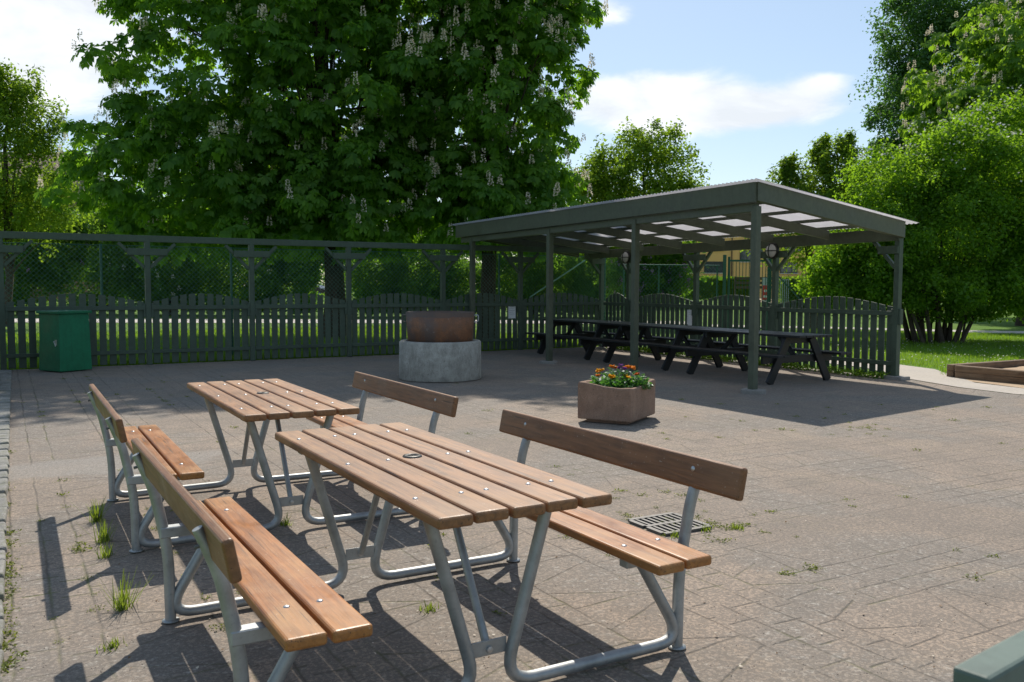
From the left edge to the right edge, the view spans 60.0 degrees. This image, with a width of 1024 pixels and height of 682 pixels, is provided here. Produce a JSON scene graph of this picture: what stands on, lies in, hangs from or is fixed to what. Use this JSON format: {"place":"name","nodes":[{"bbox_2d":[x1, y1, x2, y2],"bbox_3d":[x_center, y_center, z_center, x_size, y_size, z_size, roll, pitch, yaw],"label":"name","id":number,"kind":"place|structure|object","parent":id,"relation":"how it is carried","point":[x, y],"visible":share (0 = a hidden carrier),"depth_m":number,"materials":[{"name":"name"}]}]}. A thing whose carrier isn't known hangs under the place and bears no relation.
{"place":"outdoors","nodes":[
{"label":"outdoors","id":0,"kind":"place"},
{"bbox_2d":[0,152,99,300],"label":"leafy tree","id":1,"kind":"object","parent":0,"point":[56,162],"depth_m":76.56,"materials":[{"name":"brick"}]},
{"bbox_2d":[14,318,684,323],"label":"gravel road","id":2,"kind":"structure","parent":0,"point":[107,320],"depth_m":34.80,"materials":[{"name":"grey gravel"}]},
{"bbox_2d":[0,0,1005,284],"label":"sky","id":3,"kind":"structure","parent":0,"point":[752,82],"materials":[{"name":"blue"}]},
{"bbox_2d":[0,347,1023,681],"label":"paving","id":4,"kind":"structure","parent":0,"point":[956,471],"depth_m":5.07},
{"bbox_2d":[0,370,11,681],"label":"granite kerb","id":5,"kind":"structure","parent":4,"relation":"on","point":[5,391],"depth_m":6.53,"materials":[{"name":"grey stone"}]},
{"bbox_2d":[36,310,91,371],"bbox_3d":[-7.387,-0.013,14.617,0.600,0.978,0.627,2,4,30],"label":"waste bin","id":6,"kind":"object","parent":4,"relation":"on","point":[64,341],"visible":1,"depth_m":14.44,"materials":[{"name":"green metal"}]},
{"bbox_2d":[75,494,112,522],"bbox_3d":[-2.515,1.015,5.352,0.200,0.147,0.216,2,4,32],"label":"grass tuft","id":7,"kind":"object","parent":4,"relation":"on","point":[95,517],"visible":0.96,"depth_m":5.34,"materials":[{"name":"green plant"}]},
{"bbox_2d":[86,539,119,558],"bbox_3d":[-2.143,1.088,4.655,0.150,0.091,0.139,0,4,0],"label":"grass tuft","id":8,"kind":"object","parent":4,"relation":"on","point":[110,549],"visible":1,"depth_m":4.64,"materials":[{"name":"green plant"}]},
{"bbox_2d":[81,518,125,543],"bbox_3d":[-2.284,1.049,4.910,0.177,0.136,0.222,3,5,42],"label":"grass tuft","id":9,"kind":"object","parent":4,"relation":"on","point":[105,534],"visible":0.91,"depth_m":4.92,"materials":[{"name":"green plant"}]},
{"bbox_2d":[96,637,126,653],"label":"grass tuft","id":10,"kind":"object","parent":4,"relation":"on","point":[112,644],"visible":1,"depth_m":3.49,"materials":[{"name":"green plant"}]},
{"bbox_2d":[95,568,153,611],"bbox_3d":[-1.731,1.097,3.913,0.276,0.168,0.238,-1,4,-25],"label":"grass tuft","id":11,"kind":"object","parent":4,"relation":"on","point":[121,604],"visible":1,"depth_m":3.90,"materials":[{"name":"green plant"}]},
{"bbox_2d":[87,371,458,552],"bbox_3d":[-1.590,0.688,5.690,1.958,0.753,1.812,-2,4,-29],"label":"picnic table","id":12,"kind":"object","parent":4,"relation":"on","point":[252,401],"visible":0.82,"depth_m":5.40,"materials":[{"name":"brown wood"}]},
{"bbox_2d":[279,513,293,526],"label":"grass tuft","id":13,"kind":"object","parent":4,"relation":"on","point":[286,522],"visible":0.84,"depth_m":5.27,"materials":[{"name":"green plant"}]},
{"bbox_2d":[0,231,604,369],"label":"picket fence","id":14,"kind":"object","parent":4,"relation":"on","point":[348,344],"visible":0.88,"depth_m":16.76,"materials":[{"name":"green paint"}]},
{"bbox_2d":[508,306,515,317],"bbox_3d":[-0.001,-0.655,19.524,0.185,0.310,0.006,-2,4,-31],"label":"paper notice","id":15,"kind":"object","parent":14,"relation":"attached to","point":[511,311],"visible":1,"depth_m":19.52,"materials":[{"name":"grey paper"}]},
{"bbox_2d":[419,600,441,614],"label":"grass tuft","id":16,"kind":"object","parent":4,"relation":"on","point":[430,607],"visible":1,"depth_m":3.90,"materials":[{"name":"green plant"}]},
{"bbox_2d":[131,409,747,681],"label":"picnic table","id":17,"kind":"object","parent":4,"relation":"on","point":[435,483],"visible":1,"depth_m":3.28,"materials":[{"name":"brown wood"}]},
{"bbox_2d":[399,339,480,381],"bbox_3d":[-1.101,0.278,13.604,1.264,0.581,1.264,0,4,0],"label":"concrete ring","id":18,"kind":"object","parent":4,"relation":"on","point":[439,361],"visible":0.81,"depth_m":13.06,"materials":[{"name":"grey concrete"}]},
{"bbox_2d":[401,311,478,341],"bbox_3d":[-1.099,-0.163,13.577,1.049,0.572,1.049,-2,4,-31],"label":"fire pan","id":19,"kind":"object","parent":18,"relation":"on","point":[440,326],"visible":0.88,"depth_m":13.14,"materials":[{"name":"metal"}]},
{"bbox_2d":[0,376,1023,675],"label":"paving weeds","id":20,"kind":"object","parent":4,"relation":"on","point":[4,664],"visible":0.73,"depth_m":4.76,"materials":[{"name":"green plant"}]},
{"bbox_2d":[525,318,644,359],"bbox_3d":[1.548,-0.044,18.109,1.595,0.747,2.320,-2,4,-30],"label":"picnic table","id":21,"kind":"object","parent":4,"relation":"on","point":[585,336],"visible":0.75,"depth_m":17.72,"materials":[{"name":"black wood"}]},
{"bbox_2d":[578,378,654,424],"bbox_3d":[1.127,0.626,9.486,0.600,0.424,0.740,2,4,29],"label":"stone planter","id":22,"kind":"object","parent":4,"relation":"on","point":[602,404],"visible":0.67,"depth_m":9.19,"materials":[{"name":"stone"}]},
{"bbox_2d":[588,368,608,380],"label":"bedding plant","id":23,"kind":"object","parent":22,"relation":"in","point":[597,370],"visible":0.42,"depth_m":9.61,"materials":[{"name":"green plant"}]},
{"bbox_2d":[589,374,613,385],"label":"bedding plant","id":24,"kind":"object","parent":22,"relation":"in","point":[594,381],"visible":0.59,"depth_m":9.37,"materials":[{"name":"green plant"}]},
{"bbox_2d":[597,374,623,387],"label":"bedding plant","id":25,"kind":"object","parent":22,"relation":"in","point":[614,383],"visible":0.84,"depth_m":9.29,"materials":[{"name":"green plant"}]},
{"bbox_2d":[602,364,622,380],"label":"bedding plant","id":26,"kind":"object","parent":22,"relation":"in","point":[612,366],"visible":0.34,"depth_m":9.59,"materials":[{"name":"green plant"}]},
{"bbox_2d":[607,364,629,386],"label":"bedding plant","id":27,"kind":"object","parent":22,"relation":"in","point":[619,375],"visible":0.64,"depth_m":9.43,"materials":[{"name":"green plant"}]},
{"bbox_2d":[617,375,644,387],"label":"bedding plant","id":28,"kind":"object","parent":22,"relation":"in","point":[624,384],"visible":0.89,"depth_m":9.29,"materials":[{"name":"green plant"}]},
{"bbox_2d":[622,365,641,385],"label":"bedding plant","id":29,"kind":"object","parent":22,"relation":"in","point":[631,367],"visible":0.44,"depth_m":9.52,"materials":[{"name":"green plant"}]},
{"bbox_2d":[626,370,653,389],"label":"bedding plant","id":30,"kind":"object","parent":22,"relation":"in","point":[642,380],"visible":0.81,"depth_m":9.34,"materials":[{"name":"green plant"}]},
{"bbox_2d":[589,323,724,370],"bbox_3d":[2.709,0.090,16.032,1.595,0.747,2.320,-2,4,-29],"label":"picnic table","id":31,"kind":"object","parent":4,"relation":"on","point":[657,345],"visible":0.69,"depth_m":15.70,"materials":[{"name":"black wood"}]},
{"bbox_2d":[628,512,711,535],"bbox_3d":[0.941,1.095,5.309,0.370,0.017,0.370,-2,4,-29],"label":"drain grate","id":32,"kind":"object","parent":4,"relation":"on","point":[649,523],"visible":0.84,"depth_m":5.29,"materials":[{"name":"metal"}]},
{"bbox_2d":[665,530,678,538],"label":"grass tuft","id":33,"kind":"object","parent":4,"relation":"on","point":[675,535],"visible":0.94,"depth_m":5.06,"materials":[{"name":"green plant"}]},
{"bbox_2d":[451,178,918,393],"bbox_3d":[2.455,-1.004,16.508,3.702,2.850,9.240,-2,4,-30],"label":"open shelter","id":34,"kind":"object","parent":4,"relation":"on","point":[758,213],"visible":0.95,"depth_m":14.34,"materials":[{"name":"green paint"}]},
{"bbox_2d":[620,251,630,263],"bbox_3d":[2.505,-1.859,19.684,0.154,0.290,0.290,-2,4,-28],"label":"bulkhead lamp","id":35,"kind":"object","parent":34,"relation":"attached to","point":[625,257],"visible":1,"depth_m":19.62,"materials":[{"name":"white glass"}]},
{"bbox_2d":[765,243,778,258],"bbox_3d":[4.617,-1.609,15.808,0.154,0.290,0.290,-2,4,-28],"label":"bulkhead lamp","id":36,"kind":"object","parent":34,"relation":"attached to","point":[772,250],"visible":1,"depth_m":15.75,"materials":[{"name":"white glass"}]},
{"bbox_2d":[700,522,713,531],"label":"grass tuft","id":37,"kind":"object","parent":4,"relation":"on","point":[707,529],"visible":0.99,"depth_m":5.19,"materials":[{"name":"green plant"}]},
{"bbox_2d":[730,522,743,530],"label":"grass tuft","id":38,"kind":"object","parent":4,"relation":"on","point":[736,526],"visible":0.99,"depth_m":5.23,"materials":[{"name":"green plant"}]},
{"bbox_2d":[603,238,909,380],"bbox_3d":[4.101,-0.709,17.075,0.220,2.180,8.113,-2,4,-28],"label":"picket fence","id":39,"kind":"object","parent":4,"relation":"on","point":[776,310],"visible":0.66,"depth_m":15.53,"materials":[{"name":"green paint"}]},
{"bbox_2d":[687,310,691,325],"bbox_3d":[3.605,-0.476,17.981,0.012,0.320,0.160,-2,4,-28],"label":"paper notice","id":40,"kind":"object","parent":39,"relation":"attached to","point":[689,317],"visible":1,"depth_m":17.98,"materials":[{"name":"grey paper"}]},
{"bbox_2d":[669,328,851,384],"bbox_3d":[3.853,0.225,13.944,1.595,0.747,2.320,-2,4,-31],"label":"picnic table","id":41,"kind":"object","parent":4,"relation":"on","point":[780,357],"visible":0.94,"depth_m":13.49,"materials":[{"name":"black wood"}]},
{"bbox_2d":[953,630,1023,681],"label":"wooden railing","id":42,"kind":"object","parent":4,"relation":"on","point":[1003,661],"visible":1,"depth_m":1.24,"materials":[{"name":"green paint"}]},
{"bbox_2d":[6,324,1023,374],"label":"lawn grass","id":43,"kind":"structure","parent":0,"point":[963,345],"depth_m":20.05,"materials":[{"name":"green plant"}]},
{"bbox_2d":[6,285,1023,394],"bbox_3d":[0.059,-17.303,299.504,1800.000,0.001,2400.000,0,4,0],"label":"grass ground","id":44,"kind":"structure","parent":0,"point":[997,325],"depth_m":30.50,"materials":[{"name":"plant"}]},
{"bbox_2d":[0,166,50,285],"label":"leafy tree","id":45,"kind":"object","parent":44,"relation":"on","point":[18,191],"depth_m":61.42,"materials":[{"name":"green plant"}]},
{"bbox_2d":[2,196,98,314],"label":"lilac shrub","id":46,"kind":"object","parent":44,"relation":"on","point":[28,275],"visible":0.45,"depth_m":40.44,"materials":[{"name":"green plant"}]},
{"bbox_2d":[0,57,104,326],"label":"leafy tree","id":47,"kind":"object","parent":44,"relation":"on","point":[15,104],"visible":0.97,"depth_m":29.64,"materials":[{"name":"green plant"}]},
{"bbox_2d":[23,205,175,312],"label":"leafy shrub","id":48,"kind":"object","parent":44,"relation":"on","point":[92,275],"visible":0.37,"depth_m":40.95,"materials":[{"name":"green plant"}]},
{"bbox_2d":[86,177,213,301],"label":"leafy tree","id":49,"kind":"object","parent":44,"relation":"on","point":[164,193],"visible":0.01,"depth_m":64.53,"materials":[{"name":"green plant"}]},
{"bbox_2d":[91,216,246,314],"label":"blossoming shrub","id":50,"kind":"object","parent":44,"relation":"on","point":[158,277],"visible":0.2,"depth_m":40.62,"materials":[{"name":"green plant"}]},
{"bbox_2d":[176,248,324,315],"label":"leafy shrub","id":51,"kind":"object","parent":44,"relation":"on","point":[300,275],"visible":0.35,"depth_m":40.15,"materials":[{"name":"green plant"}]},
{"bbox_2d":[33,0,491,338],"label":"chestnut tree","id":52,"kind":"object","parent":44,"relation":"on","point":[298,165],"visible":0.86,"depth_m":21.59,"materials":[{"name":"green plant"}]},
{"bbox_2d":[3,242,624,359],"bbox_3d":[-3.549,-0.832,18.627,14.887,2.160,0.111,-2,4,-31],"label":"chain link fence","id":53,"kind":"object","parent":44,"relation":"on","point":[101,275],"visible":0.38,"depth_m":17.93,"materials":[{"name":"green metal"}]},
{"bbox_2d":[309,285,324,294],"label":"parked car","id":54,"kind":"object","parent":44,"relation":"on","point":[321,290],"visible":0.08,"depth_m":102.63,"materials":[{"name":"blue paint"}]},
{"bbox_2d":[310,264,345,286],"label":"leafy tree","id":55,"kind":"object","parent":44,"relation":"on","point":[324,280],"visible":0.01,"depth_m":126.48,"materials":[{"name":"green plant"}]},
{"bbox_2d":[343,204,479,299],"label":"leafy tree","id":56,"kind":"object","parent":44,"relation":"on","point":[466,256],"depth_m":68.38,"materials":[{"name":"green plant"}]},
{"bbox_2d":[344,239,500,315],"bbox_3d":[-4.182,-3.169,39.970,7.461,4.290,4.642,0,4,0],"label":"leafy shrub","id":57,"kind":"object","parent":44,"relation":"on","point":[368,270],"visible":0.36,"depth_m":39.23,"materials":[{"name":"green plant"}]},
{"bbox_2d":[340,0,608,338],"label":"chestnut tree","id":58,"kind":"object","parent":44,"relation":"on","point":[487,173],"visible":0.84,"depth_m":21.72,"materials":[{"name":"green plant"}]},
{"bbox_2d":[475,251,622,317],"bbox_3d":[2.251,-3.335,40.209,7.910,4.673,4.719,0,4,0],"label":"leafy shrub","id":59,"kind":"object","parent":44,"relation":"on","point":[556,273],"visible":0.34,"depth_m":39.23,"materials":[{"name":"green plant"}]},
{"bbox_2d":[553,191,721,298],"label":"leafy tree","id":60,"kind":"object","parent":44,"relation":"on","point":[702,277],"visible":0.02,"depth_m":57.59,"materials":[{"name":"green plant"}]},
{"bbox_2d":[567,115,713,314],"bbox_3d":[4.906,-4.657,34.298,5.576,8.000,5.441,3,4,36],"label":"leafy tree","id":61,"kind":"object","parent":44,"relation":"on","point":[614,184],"visible":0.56,"depth_m":33.34,"materials":[{"name":"green plant"}]},
{"bbox_2d":[592,243,704,322],"bbox_3d":[5.120,-2.719,33.226,4.194,4.323,2.887,0,4,0],"label":"lilac shrub","id":62,"kind":"object","parent":44,"relation":"on","point":[665,278],"visible":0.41,"depth_m":32.71,"materials":[{"name":"green plant"}]},
{"bbox_2d":[623,264,719,331],"bbox_3d":[4.865,-1.287,26.989,3.257,2.081,0.063,-1,4,-18],"label":"chain link fence","id":63,"kind":"object","parent":44,"relation":"on","point":[668,265],"visible":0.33,"depth_m":26.93,"materials":[{"name":"green metal"}]},
{"bbox_2d":[681,275,760,299],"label":"clipped hedge","id":64,"kind":"object","parent":44,"relation":"on","point":[707,286],"visible":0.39,"depth_m":91.83,"materials":[{"name":"green plant"}]},
{"bbox_2d":[606,346,889,378],"bbox_3d":[3.917,0.333,17.018,0.468,0.199,7.585,-2,4,-28],"label":"ground cover","id":65,"kind":"object","parent":44,"relation":"on","point":[860,372],"visible":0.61,"depth_m":15.28,"materials":[{"name":"grey concrete"}]},
{"bbox_2d":[686,234,814,297],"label":"apartment house","id":66,"kind":"structure","parent":44,"relation":"on","point":[716,258],"depth_m":111.56,"materials":[{"name":"yellow painted plaster"},{"name":"dark roof tile"},{"name":"glass"}]},
{"bbox_2d":[704,261,722,272],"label":"window","id":67,"kind":"structure","parent":66,"relation":"in","point":[706,270],"depth_m":111.53,"materials":[{"name":"glass"}]},
{"bbox_2d":[740,250,749,259],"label":"window","id":68,"kind":"structure","parent":66,"relation":"in","point":[743,256],"depth_m":111.45,"materials":[{"name":"glass"}]},
{"bbox_2d":[779,262,797,273],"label":"window","id":69,"kind":"structure","parent":66,"relation":"in","point":[782,270],"depth_m":111.56,"materials":[{"name":"glass"}]},
{"bbox_2d":[734,276,781,294],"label":"rail fence","id":70,"kind":"object","parent":44,"relation":"on","point":[737,282],"visible":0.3,"depth_m":69.82,"materials":[{"name":"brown wood"}]},
{"bbox_2d":[761,278,788,301],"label":"service gate","id":71,"kind":"structure","parent":44,"relation":"on","point":[780,289],"depth_m":57.88,"materials":[{"name":"grey metal"}]},
{"bbox_2d":[763,285,766,299],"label":"warning sign","id":72,"kind":"object","parent":71,"relation":"attached to","point":[764,298],"visible":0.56,"depth_m":57.85,"materials":[{"name":"red paint"}]},
{"bbox_2d":[778,275,808,307],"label":"clipped hedge","id":73,"kind":"object","parent":44,"relation":"on","point":[793,296],"visible":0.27,"depth_m":59.85,"materials":[{"name":"green plant"}]},
{"bbox_2d":[740,127,889,327],"bbox_3d":[10.441,-3.802,30.193,5.585,6.854,3.426,0,4,0],"label":"leafy tree","id":74,"kind":"object","parent":44,"relation":"on","point":[826,161],"visible":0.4,"depth_m":29.71,"materials":[{"name":"green plant"}]},
{"bbox_2d":[765,266,877,334],"bbox_3d":[9.080,-1.226,25.978,3.404,2.115,0.075,3,4,36],"label":"chain link fence","id":75,"kind":"object","parent":44,"relation":"on","point":[768,281],"visible":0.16,"depth_m":26.58,"materials":[{"name":"green metal"}]},
{"bbox_2d":[790,85,1023,343],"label":"hawthorn bush","id":76,"kind":"object","parent":44,"relation":"on","point":[942,190],"visible":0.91,"depth_m":22.15,"materials":[{"name":"green plant"}]},
{"bbox_2d":[831,337,1023,365],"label":"daisies","id":77,"kind":"object","parent":44,"relation":"on","point":[959,354],"visible":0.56,"depth_m":18.23,"materials":[{"name":"white plant"}]},
{"bbox_2d":[848,0,1023,312],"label":"poplar tree","id":78,"kind":"object","parent":44,"relation":"on","point":[915,16],"visible":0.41,"depth_m":42.58,"materials":[{"name":"green plant"}]},
{"bbox_2d":[897,0,1023,325],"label":"chestnut tree","id":79,"kind":"object","parent":44,"relation":"on","point":[990,44],"visible":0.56,"depth_m":32.03,"materials":[{"name":"green plant"}]},
{"bbox_2d":[947,359,1023,383],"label":"sandpit","id":80,"kind":"object","parent":44,"relation":"on","point":[1008,371],"visible":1,"depth_m":13.74,"materials":[{"name":"brown wood"}]},
{"bbox_2d":[18,385,1012,674],"bbox_3d":[-0.701,0.868,8.950,13.288,0.003,11.393,0,4,0],"label":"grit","id":81,"kind":"object","parent":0,"point":[538,593],"visible":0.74,"depth_m":3.83,"materials":[{"name":"stone"}]},
{"bbox_2d":[69,393,1008,668],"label":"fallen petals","id":82,"kind":"object","parent":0,"point":[555,557],"visible":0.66,"depth_m":3.80,"materials":[{"name":"white plant"}]},
{"bbox_2d":[722,255,771,328],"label":"barred gate","id":83,"kind":"structure","parent":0,"point":[728,283],"depth_m":27.51,"materials":[{"name":"green metal"}]},
{"bbox_2d":[712,324,1023,332],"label":"park path","id":84,"kind":"structure","parent":0,"point":[976,331],"depth_m":28.59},
{"bbox_2d":[815,360,1023,393],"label":"concrete path","id":85,"kind":"structure","parent":0,"point":[927,375],"depth_m":13.67,"materials":[{"name":"grey concrete"}]},
{"bbox_2d":[966,379,1023,387],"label":"sandy ground","id":86,"kind":"structure","parent":0,"point":[1004,384],"depth_m":13.16,"materials":[{"name":"beige sand"}]}
]}

